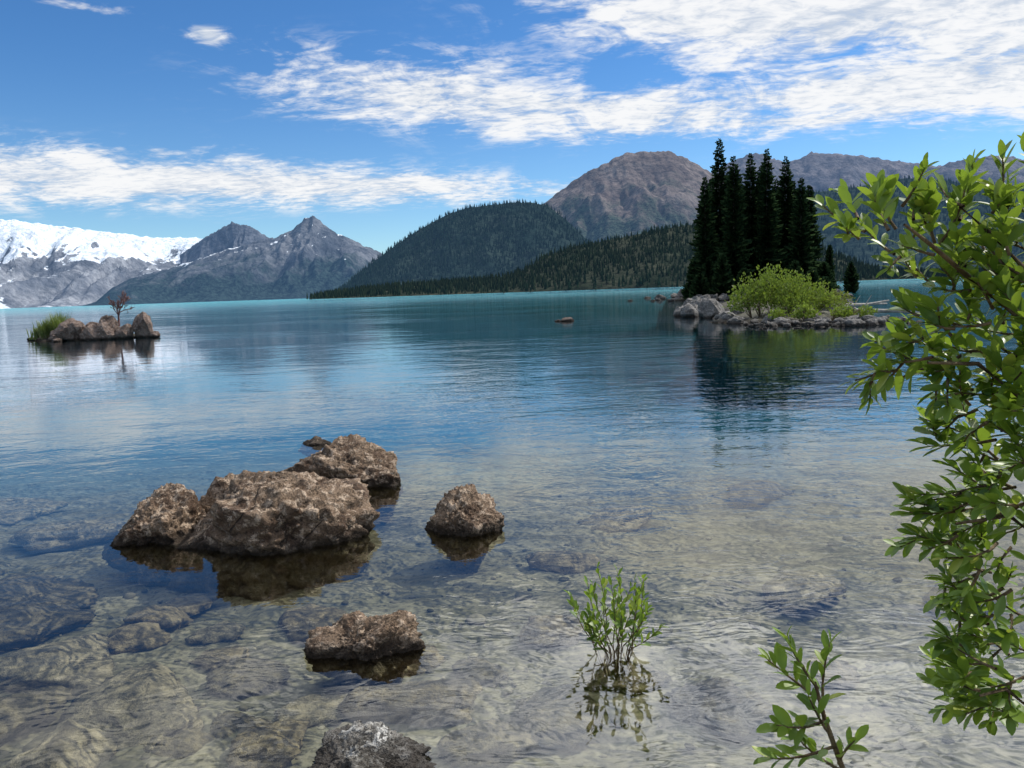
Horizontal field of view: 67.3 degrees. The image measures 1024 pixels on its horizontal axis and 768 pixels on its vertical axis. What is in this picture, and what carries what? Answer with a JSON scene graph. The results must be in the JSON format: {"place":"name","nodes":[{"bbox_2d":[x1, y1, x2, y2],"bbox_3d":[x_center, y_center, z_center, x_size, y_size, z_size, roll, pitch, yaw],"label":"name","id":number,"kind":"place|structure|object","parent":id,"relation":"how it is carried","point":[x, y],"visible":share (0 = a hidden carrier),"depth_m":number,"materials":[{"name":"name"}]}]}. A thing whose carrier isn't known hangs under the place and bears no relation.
{"place":"outdoors","nodes":[
{"label":"outdoors","id":0,"kind":"place"},
{"bbox_2d":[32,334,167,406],"bbox_3d":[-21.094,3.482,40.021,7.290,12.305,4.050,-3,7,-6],"label":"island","id":1,"kind":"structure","parent":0,"point":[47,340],"depth_m":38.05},
{"bbox_2d":[26,310,74,339],"bbox_3d":[-23.076,-3.045,39.157,3.588,1.498,1.980,-2,7,0],"label":"grass tuft","id":2,"kind":"object","parent":1,"relation":"on","point":[45,329],"visible":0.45,"depth_m":38.82,"materials":[{"name":"green plant"}]},
{"bbox_2d":[27,311,159,341],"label":"islet rocks","id":3,"kind":"object","parent":1,"relation":"on","point":[106,327],"visible":0.8,"depth_m":37.90,"materials":[{"name":"stone"}]},
{"bbox_2d":[107,291,134,325],"bbox_3d":[-19.535,-3.799,38.469,1.212,1.831,1.205,-8,9,-42],"label":"bare tree","id":4,"kind":"object","parent":3,"relation":"on","point":[117,306],"visible":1,"depth_m":38.40,"materials":[{"name":"wood"}]},
{"bbox_2d":[0,219,201,308],"bbox_3d":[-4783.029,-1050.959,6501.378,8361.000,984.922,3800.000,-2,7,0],"label":"glacier mountain","id":5,"kind":"structure","parent":0,"point":[44,266],"depth_m":5965.51,"materials":[{"name":"white snow"}]},
{"bbox_2d":[180,221,267,263],"bbox_3d":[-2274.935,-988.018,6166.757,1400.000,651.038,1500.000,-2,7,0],"label":"crag","id":6,"kind":"structure","parent":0,"point":[232,235],"depth_m":6203.79,"materials":[{"name":"grey stone"}]},
{"bbox_2d":[75,216,381,306],"bbox_3d":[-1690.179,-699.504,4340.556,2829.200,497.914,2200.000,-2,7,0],"label":"rocky mountain","id":7,"kind":"structure","parent":0,"point":[304,258],"depth_m":3999.97,"materials":[{"name":"grey stone"}]},
{"bbox_2d":[352,202,587,285],"bbox_3d":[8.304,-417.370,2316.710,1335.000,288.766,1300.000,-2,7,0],"label":"forested hill","id":8,"kind":"structure","parent":0,"point":[490,265],"depth_m":2047.00,"materials":[{"name":"green plant"}]},
{"bbox_2d":[338,198,590,289],"bbox_3d":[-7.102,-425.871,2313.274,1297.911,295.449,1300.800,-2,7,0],"label":"distant forest","id":9,"kind":"object","parent":8,"relation":"on","point":[355,279],"visible":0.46,"depth_m":2071.34,"materials":[{"name":"green plant"}]},
{"bbox_2d":[0,299,1023,767],"bbox_3d":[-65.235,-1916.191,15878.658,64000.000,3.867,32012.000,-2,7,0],"label":"lake bed","id":10,"kind":"object","parent":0,"point":[678,465],"visible":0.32,"depth_m":6.21,"materials":[{"name":"grey stone"}]},
{"bbox_2d":[0,497,68,523],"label":"submerged stone","id":11,"kind":"object","parent":10,"relation":"on","point":[13,510],"visible":1,"depth_m":7.96,"materials":[{"name":"grey stone"}]},
{"bbox_2d":[0,686,75,746],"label":"submerged stone","id":12,"kind":"object","parent":10,"relation":"on","point":[22,712],"visible":1,"depth_m":3.46,"materials":[{"name":"grey stone"}]},
{"bbox_2d":[0,603,96,652],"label":"submerged stone","id":13,"kind":"object","parent":10,"relation":"on","point":[27,626],"visible":0.91,"depth_m":4.57,"materials":[{"name":"grey stone"}]},
{"bbox_2d":[0,574,99,611],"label":"submerged stone","id":14,"kind":"object","parent":10,"relation":"on","point":[19,590],"visible":0.76,"depth_m":5.19,"materials":[{"name":"grey stone"}]},
{"bbox_2d":[0,633,113,696],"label":"submerged stone","id":15,"kind":"object","parent":10,"relation":"on","point":[79,665],"visible":0.9,"depth_m":3.94,"materials":[{"name":"grey stone"}]},
{"bbox_2d":[6,718,117,767],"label":"submerged stone","id":16,"kind":"object","parent":10,"relation":"on","point":[69,743],"visible":0.99,"depth_m":3.10,"materials":[{"name":"grey stone"}]},
{"bbox_2d":[8,518,126,553],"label":"submerged stone","id":17,"kind":"object","parent":10,"relation":"on","point":[51,537],"visible":0.86,"depth_m":6.65,"materials":[{"name":"grey stone"}]},
{"bbox_2d":[64,661,203,752],"bbox_3d":[-1.726,1.486,3.497,0.522,0.182,0.924,-7,8,-35],"label":"submerged stone","id":18,"kind":"object","parent":10,"relation":"on","point":[142,705],"visible":0.79,"depth_m":3.45,"materials":[{"name":"grey stone"}]},
{"bbox_2d":[106,622,171,654],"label":"submerged stone","id":19,"kind":"object","parent":10,"relation":"on","point":[140,636],"visible":0.75,"depth_m":4.36,"materials":[{"name":"grey stone"}]},
{"bbox_2d":[101,482,205,586],"bbox_3d":[-2.595,1.229,5.814,0.805,0.926,0.772,-2,7,0],"label":"lake boulder","id":20,"kind":"object","parent":10,"relation":"on","point":[141,547],"visible":0.73,"depth_m":5.49,"materials":[{"name":"brown stone"}]},
{"bbox_2d":[121,605,193,630],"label":"submerged stone","id":21,"kind":"object","parent":10,"relation":"on","point":[168,618],"visible":0.78,"depth_m":4.62,"materials":[{"name":"grey stone"}]},
{"bbox_2d":[150,728,215,758],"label":"submerged stone","id":22,"kind":"object","parent":10,"relation":"on","point":[182,743],"visible":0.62,"depth_m":3.18,"materials":[{"name":"grey stone"}]},
{"bbox_2d":[158,593,219,615],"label":"submerged stone","id":23,"kind":"object","parent":10,"relation":"on","point":[193,604],"visible":0.79,"depth_m":4.94,"materials":[{"name":"grey stone"}]},
{"bbox_2d":[185,620,245,644],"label":"submerged stone","id":24,"kind":"object","parent":10,"relation":"on","point":[226,631],"visible":0.95,"depth_m":4.37,"materials":[{"name":"grey stone"}]},
{"bbox_2d":[199,473,234,512],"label":"lake boulder","id":25,"kind":"object","parent":10,"relation":"on","point":[218,486],"visible":0.18,"depth_m":6.04,"materials":[{"name":"stone"}]},
{"bbox_2d":[188,646,248,670],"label":"submerged stone","id":26,"kind":"object","parent":10,"relation":"on","point":[210,659],"visible":0.85,"depth_m":4.07,"materials":[{"name":"grey stone"}]},
{"bbox_2d":[210,710,272,738],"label":"submerged stone","id":27,"kind":"object","parent":10,"relation":"on","point":[226,724],"visible":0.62,"depth_m":3.37,"materials":[{"name":"grey stone"}]},
{"bbox_2d":[205,657,290,695],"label":"submerged stone","id":28,"kind":"object","parent":10,"relation":"on","point":[241,676],"visible":1,"depth_m":3.78,"materials":[{"name":"grey stone"}]},
{"bbox_2d":[226,718,310,767],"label":"submerged stone","id":29,"kind":"object","parent":10,"relation":"on","point":[277,744],"visible":1,"depth_m":3.09,"materials":[{"name":"grey stone"}]},
{"bbox_2d":[166,470,379,600],"bbox_3d":[-1.727,1.198,5.646,1.540,1.167,1.161,-2,7,0],"label":"lake boulder","id":30,"kind":"object","parent":10,"relation":"on","point":[262,536],"visible":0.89,"depth_m":5.28,"materials":[{"name":"stone"}]},
{"bbox_2d":[274,693,346,727],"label":"submerged stone","id":31,"kind":"object","parent":10,"relation":"on","point":[318,709],"visible":0.8,"depth_m":3.44,"materials":[{"name":"grey stone"}]},
{"bbox_2d":[278,603,345,643],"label":"submerged stone","id":32,"kind":"object","parent":10,"relation":"on","point":[296,624],"visible":0.62,"depth_m":4.47,"materials":[{"name":"grey stone"}]},
{"bbox_2d":[320,722,352,747],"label":"submerged stone","id":33,"kind":"object","parent":10,"relation":"on","point":[343,724],"visible":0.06,"depth_m":3.29,"materials":[{"name":"grey stone"}]},
{"bbox_2d":[283,434,403,524],"bbox_3d":[-1.565,0.923,7.232,1.142,0.880,0.841,-2,7,0],"label":"lake boulder","id":34,"kind":"object","parent":10,"relation":"on","point":[370,464],"visible":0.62,"depth_m":6.96,"materials":[{"name":"brown stone"}]},
{"bbox_2d":[303,610,425,686],"bbox_3d":[-0.714,1.308,3.744,0.597,0.398,0.315,-2,7,0],"label":"lake boulder","id":35,"kind":"object","parent":10,"relation":"on","point":[356,648],"visible":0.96,"depth_m":3.66,"materials":[{"name":"stone"}]},
{"bbox_2d":[307,720,436,767],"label":"lake boulder","id":36,"kind":"object","parent":10,"relation":"on","point":[359,744],"visible":1,"depth_m":2.83,"materials":[{"name":"grey stone"}]},
{"bbox_2d":[338,679,482,727],"bbox_3d":[-0.454,1.426,3.496,0.655,0.169,0.340,-2,7,0],"label":"submerged stone","id":37,"kind":"object","parent":10,"relation":"on","point":[437,703],"visible":0.99,"depth_m":3.38,"materials":[{"name":"grey stone"}]},
{"bbox_2d":[405,645,445,675],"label":"submerged stone","id":38,"kind":"object","parent":10,"relation":"on","point":[432,658],"visible":0.31,"depth_m":3.95,"materials":[{"name":"grey stone"}]},
{"bbox_2d":[424,484,504,573],"bbox_3d":[-0.312,1.046,5.634,0.539,0.629,0.534,-8,9,-41],"label":"lake boulder","id":39,"kind":"object","parent":10,"relation":"on","point":[465,525],"visible":1,"depth_m":5.48,"materials":[{"name":"stone"}]},
{"bbox_2d":[452,657,508,688],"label":"submerged stone","id":40,"kind":"object","parent":10,"relation":"on","point":[485,672],"visible":0.84,"depth_m":3.74,"materials":[{"name":"grey stone"}]},
{"bbox_2d":[438,719,542,766],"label":"submerged stone","id":41,"kind":"object","parent":10,"relation":"on","point":[492,743],"visible":0.99,"depth_m":3.10,"materials":[{"name":"grey stone"}]},
{"bbox_2d":[518,614,583,646],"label":"submerged stone","id":42,"kind":"object","parent":10,"relation":"on","point":[554,630],"visible":0.98,"depth_m":4.25,"materials":[{"name":"grey stone"}]},
{"bbox_2d":[507,683,605,748],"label":"submerged stone","id":43,"kind":"object","parent":10,"relation":"on","point":[569,715],"visible":0.95,"depth_m":3.27,"materials":[{"name":"grey stone"}]},
{"bbox_2d":[525,550,600,573],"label":"submerged stone","id":44,"kind":"object","parent":10,"relation":"on","point":[566,562],"visible":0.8,"depth_m":5.44,"materials":[{"name":"grey stone"}]},
{"bbox_2d":[564,561,668,680],"bbox_3d":[0.479,1.156,3.597,0.461,0.653,0.280,-2,7,0],"label":"willow sprig","id":45,"kind":"object","parent":10,"relation":"on","point":[590,621],"visible":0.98,"depth_m":3.57,"materials":[{"name":"green plant"}]},
{"bbox_2d":[580,504,652,532],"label":"submerged stone","id":46,"kind":"object","parent":10,"relation":"on","point":[618,518],"visible":0.98,"depth_m":6.66,"materials":[{"name":"grey stone"}]},
{"bbox_2d":[577,658,671,696],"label":"submerged stone","id":47,"kind":"object","parent":10,"relation":"on","point":[638,679],"visible":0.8,"depth_m":3.60,"materials":[{"name":"grey stone"}]},
{"bbox_2d":[660,677,774,739],"bbox_3d":[0.917,1.381,3.346,0.361,0.167,0.483,-7,9,-38],"label":"submerged stone","id":48,"kind":"object","parent":10,"relation":"on","point":[725,708],"visible":0.98,"depth_m":3.25,"materials":[{"name":"grey stone"}]},
{"bbox_2d":[727,480,793,507],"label":"submerged stone","id":49,"kind":"object","parent":10,"relation":"on","point":[750,494],"visible":0.96,"depth_m":7.45,"materials":[{"name":"grey stone"}]},
{"bbox_2d":[761,570,846,615],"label":"submerged stone","id":50,"kind":"object","parent":10,"relation":"on","point":[794,592],"visible":0.98,"depth_m":4.63,"materials":[{"name":"grey stone"}]},
{"bbox_2d":[752,625,868,767],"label":"willow sapling","id":51,"kind":"object","parent":10,"relation":"on","point":[782,725],"visible":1,"depth_m":1.20,"materials":[{"name":"green plant"}]},
{"bbox_2d":[768,656,859,683],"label":"submerged stone","id":52,"kind":"object","parent":10,"relation":"on","point":[845,671],"visible":0.5,"depth_m":3.67,"materials":[{"name":"grey stone"}]},
{"bbox_2d":[807,132,1023,735],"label":"willow shrub","id":53,"kind":"object","parent":10,"relation":"on","point":[958,677],"visible":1,"depth_m":1.19,"materials":[{"name":"green plant"}]},
{"bbox_2d":[921,578,996,619],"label":"submerged stone","id":54,"kind":"object","parent":10,"relation":"on","point":[934,590],"visible":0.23,"depth_m":4.52,"materials":[{"name":"grey stone"}]},
{"bbox_2d":[0,279,1023,452],"bbox_3d":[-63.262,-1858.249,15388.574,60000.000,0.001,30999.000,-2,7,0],"label":"lake water","id":55,"kind":"structure","parent":0,"point":[208,350],"depth_m":23.14,"materials":[{"name":"blue liquid"}]},
{"bbox_2d":[298,436,330,456],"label":"lake boulder","id":56,"kind":"object","parent":55,"relation":"in","point":[314,444],"visible":0.73,"depth_m":8.96,"materials":[{"name":"brown stone"}]},
{"bbox_2d":[554,317,573,321],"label":"lake rock","id":57,"kind":"object","parent":55,"relation":"in","point":[566,319],"visible":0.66,"depth_m":40.83,"materials":[{"name":"grey stone"}]},
{"bbox_2d":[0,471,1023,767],"bbox_3d":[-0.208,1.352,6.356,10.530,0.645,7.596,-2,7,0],"label":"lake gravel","id":58,"kind":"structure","parent":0,"point":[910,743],"depth_m":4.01,"materials":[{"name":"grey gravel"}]},
{"bbox_2d":[0,0,1023,253],"label":"sky","id":59,"kind":"structure","parent":0,"point":[375,121],"materials":[{"name":"blue"}]},
{"bbox_2d":[545,151,713,242],"bbox_3d":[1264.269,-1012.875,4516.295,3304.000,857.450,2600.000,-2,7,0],"label":"volcanic mountain","id":60,"kind":"structure","parent":0,"point":[628,193],"depth_m":4433.96,"materials":[{"name":"grey stone"}]},
{"bbox_2d":[311,225,993,299],"bbox_3d":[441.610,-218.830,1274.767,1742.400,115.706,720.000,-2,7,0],"label":"headland","id":61,"kind":"structure","parent":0,"point":[588,285],"depth_m":986.25,"materials":[{"name":"green plant"}]},
{"bbox_2d":[306,221,983,299],"bbox_3d":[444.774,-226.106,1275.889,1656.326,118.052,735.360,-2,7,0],"label":"distant forest","id":62,"kind":"object","parent":61,"relation":"on","point":[500,283],"visible":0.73,"depth_m":1066.20,"materials":[{"name":"green plant"}]},
{"bbox_2d":[721,299,798,310],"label":"island ground","id":63,"kind":"structure","parent":0,"point":[724,304],"depth_m":48.26,"materials":[{"name":"grey stone"}]},
{"bbox_2d":[817,276,836,303],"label":"young fir tree","id":64,"kind":"object","parent":63,"relation":"on","point":[830,284],"visible":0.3,"depth_m":46.52,"materials":[{"name":"green plant"}]},
{"bbox_2d":[690,308,893,408],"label":"island","id":65,"kind":"structure","parent":0,"point":[836,400],"depth_m":28.99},
{"bbox_2d":[722,261,843,317],"bbox_3d":[12.028,-4.222,34.412,5.426,2.529,3.789,-5,7,-22],"label":"willow bush","id":66,"kind":"object","parent":65,"relation":"on","point":[775,293],"visible":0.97,"depth_m":33.97,"materials":[{"name":"green plant"}]},
{"bbox_2d":[673,296,922,328],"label":"island rocks","id":67,"kind":"object","parent":65,"relation":"on","point":[697,306],"visible":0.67,"depth_m":31.88,"materials":[{"name":"grey stone"}]},
{"bbox_2d":[842,261,859,291],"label":"young fir tree","id":68,"kind":"object","parent":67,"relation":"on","point":[850,282],"visible":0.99,"depth_m":102.85,"materials":[{"name":"green plant"}]},
{"bbox_2d":[846,295,888,306],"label":"driftwood log","id":69,"kind":"object","parent":67,"relation":"on","point":[860,304],"visible":0.82,"depth_m":41.40,"materials":[{"name":"grey wood"}]},
{"bbox_2d":[855,302,919,313],"bbox_3d":[16.063,-3.290,32.882,2.586,0.667,0.299,0,7,12],"label":"driftwood log","id":70,"kind":"object","parent":67,"relation":"on","point":[886,311],"visible":0.34,"depth_m":32.89,"materials":[{"name":"grey wood"}]},
{"bbox_2d":[766,302,877,320],"bbox_3d":[12.716,-2.953,31.410,4.494,0.886,1.433,-2,7,0],"label":"willow bush","id":71,"kind":"object","parent":65,"relation":"on","point":[840,312],"visible":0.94,"depth_m":31.31,"materials":[{"name":"green plant"}]},
{"bbox_2d":[809,282,856,306],"bbox_3d":[15.812,-4.349,38.621,3.127,1.515,1.945,-5,8,-26],"label":"willow bush","id":72,"kind":"object","parent":65,"relation":"on","point":[844,300],"visible":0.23,"depth_m":38.47,"materials":[{"name":"green plant"}]},
{"bbox_2d":[711,151,1023,197],"bbox_3d":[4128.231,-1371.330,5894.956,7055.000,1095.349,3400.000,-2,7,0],"label":"ridge","id":73,"kind":"structure","parent":0,"point":[817,172],"depth_m":6167.46,"materials":[{"name":"grey stone"}]},
{"bbox_2d":[814,178,1023,269],"bbox_3d":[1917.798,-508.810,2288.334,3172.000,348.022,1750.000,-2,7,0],"label":"forested slope","id":74,"kind":"structure","parent":0,"point":[850,244],"depth_m":1751.75,"materials":[{"name":"green plant"}]},
{"bbox_2d":[800,175,1023,267],"bbox_3d":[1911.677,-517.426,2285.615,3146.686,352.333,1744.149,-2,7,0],"label":"distant forest","id":75,"kind":"object","parent":74,"relation":"on","point":[828,232],"visible":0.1,"depth_m":1850.77,"materials":[{"name":"green plant"}]},
{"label":"island ground","id":76,"kind":"structure","parent":0,"visible":0},
{"bbox_2d":[681,256,695,298],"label":"young fir tree","id":77,"kind":"object","parent":76,"relation":"on","point":[684,290],"visible":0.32,"depth_m":84.07,"materials":[{"name":"green plant"}]},
{"bbox_2d":[688,273,711,297],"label":"young fir tree","id":78,"kind":"object","parent":76,"relation":"on","point":[700,284],"visible":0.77,"depth_m":80.97,"materials":[{"name":"green plant"}]},
{"bbox_2d":[686,177,719,291],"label":"fir tree","id":79,"kind":"object","parent":76,"relation":"on","point":[703,222],"visible":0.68,"depth_m":82.34,"materials":[{"name":"green plant"}]},
{"bbox_2d":[694,178,718,253],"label":"fir tree","id":80,"kind":"object","parent":76,"relation":"on","point":[708,206],"visible":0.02,"depth_m":87.89,"materials":[{"name":"green plant"}]},
{"bbox_2d":[705,138,728,260],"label":"fir tree","id":81,"kind":"object","parent":76,"relation":"on","point":[719,185],"visible":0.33,"depth_m":83.73,"materials":[{"name":"green plant"}]},
{"bbox_2d":[709,253,736,296],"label":"young fir tree","id":82,"kind":"object","parent":76,"relation":"on","point":[722,280],"visible":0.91,"depth_m":79.83,"materials":[{"name":"green plant"}]},
{"bbox_2d":[714,156,755,284],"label":"fir tree","id":83,"kind":"object","parent":76,"relation":"on","point":[734,249],"visible":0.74,"depth_m":81.10,"materials":[{"name":"green plant"}]},
{"bbox_2d":[628,289,853,300],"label":"island rocks","id":84,"kind":"object","parent":76,"relation":"on","point":[721,297],"visible":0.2,"depth_m":79.19,"materials":[{"name":"grey stone"}]},
{"bbox_2d":[825,244,837,284],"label":"young fir tree","id":85,"kind":"object","parent":84,"relation":"on","point":[829,255],"visible":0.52,"depth_m":90.81,"materials":[{"name":"green plant"}]},
{"bbox_2d":[729,268,755,294],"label":"young fir tree","id":86,"kind":"object","parent":76,"relation":"on","point":[740,273],"visible":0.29,"depth_m":79.55,"materials":[{"name":"green plant"}]},
{"bbox_2d":[739,153,765,280],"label":"fir tree","id":87,"kind":"object","parent":76,"relation":"on","point":[751,193],"visible":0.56,"depth_m":82.96,"materials":[{"name":"green plant"}]},
{"bbox_2d":[755,165,761,208],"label":"fir tree","id":88,"kind":"object","parent":76,"relation":"on","point":[757,183],"visible":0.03,"depth_m":89.82,"materials":[{"name":"green plant"}]},
{"bbox_2d":[747,148,790,282],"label":"fir tree","id":89,"kind":"object","parent":76,"relation":"on","point":[765,254],"visible":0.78,"depth_m":82.03,"materials":[{"name":"green plant"}]},
{"bbox_2d":[759,268,778,288],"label":"young fir tree","id":90,"kind":"object","parent":76,"relation":"on","point":[769,279],"visible":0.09,"depth_m":79.00,"materials":[{"name":"green plant"}]},
{"bbox_2d":[771,178,779,204],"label":"fir tree","id":91,"kind":"object","parent":76,"relation":"on","point":[776,187],"visible":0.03,"depth_m":87.89,"materials":[{"name":"green plant"}]},
{"bbox_2d":[775,156,796,275],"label":"fir tree","id":92,"kind":"object","parent":76,"relation":"on","point":[784,190],"visible":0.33,"depth_m":83.93,"materials":[{"name":"green plant"}]},
{"bbox_2d":[786,181,795,241],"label":"fir tree","id":93,"kind":"object","parent":76,"relation":"on","point":[794,188],"visible":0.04,"depth_m":88.97,"materials":[{"name":"green plant"}]},
{"bbox_2d":[784,260,805,286],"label":"young fir tree","id":94,"kind":"object","parent":76,"relation":"on","point":[794,265],"visible":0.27,"depth_m":79.04,"materials":[{"name":"green plant"}]},
{"bbox_2d":[782,177,819,275],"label":"fir tree","id":95,"kind":"object","parent":76,"relation":"on","point":[800,249],"visible":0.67,"depth_m":81.27,"materials":[{"name":"green plant"}]},
{"bbox_2d":[805,268,819,291],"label":"young fir tree","id":96,"kind":"object","parent":76,"relation":"on","point":[814,276],"visible":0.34,"depth_m":78.43,"materials":[{"name":"green plant"}]},
{"bbox_2d":[806,185,825,268],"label":"fir tree","id":97,"kind":"object","parent":76,"relation":"on","point":[813,219],"visible":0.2,"depth_m":85.12,"materials":[{"name":"green plant"}]},
{"bbox_2d":[816,261,840,288],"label":"young fir tree","id":98,"kind":"object","parent":76,"relation":"on","point":[823,269],"visible":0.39,"depth_m":80.88,"materials":[{"name":"green plant"}]}
]}

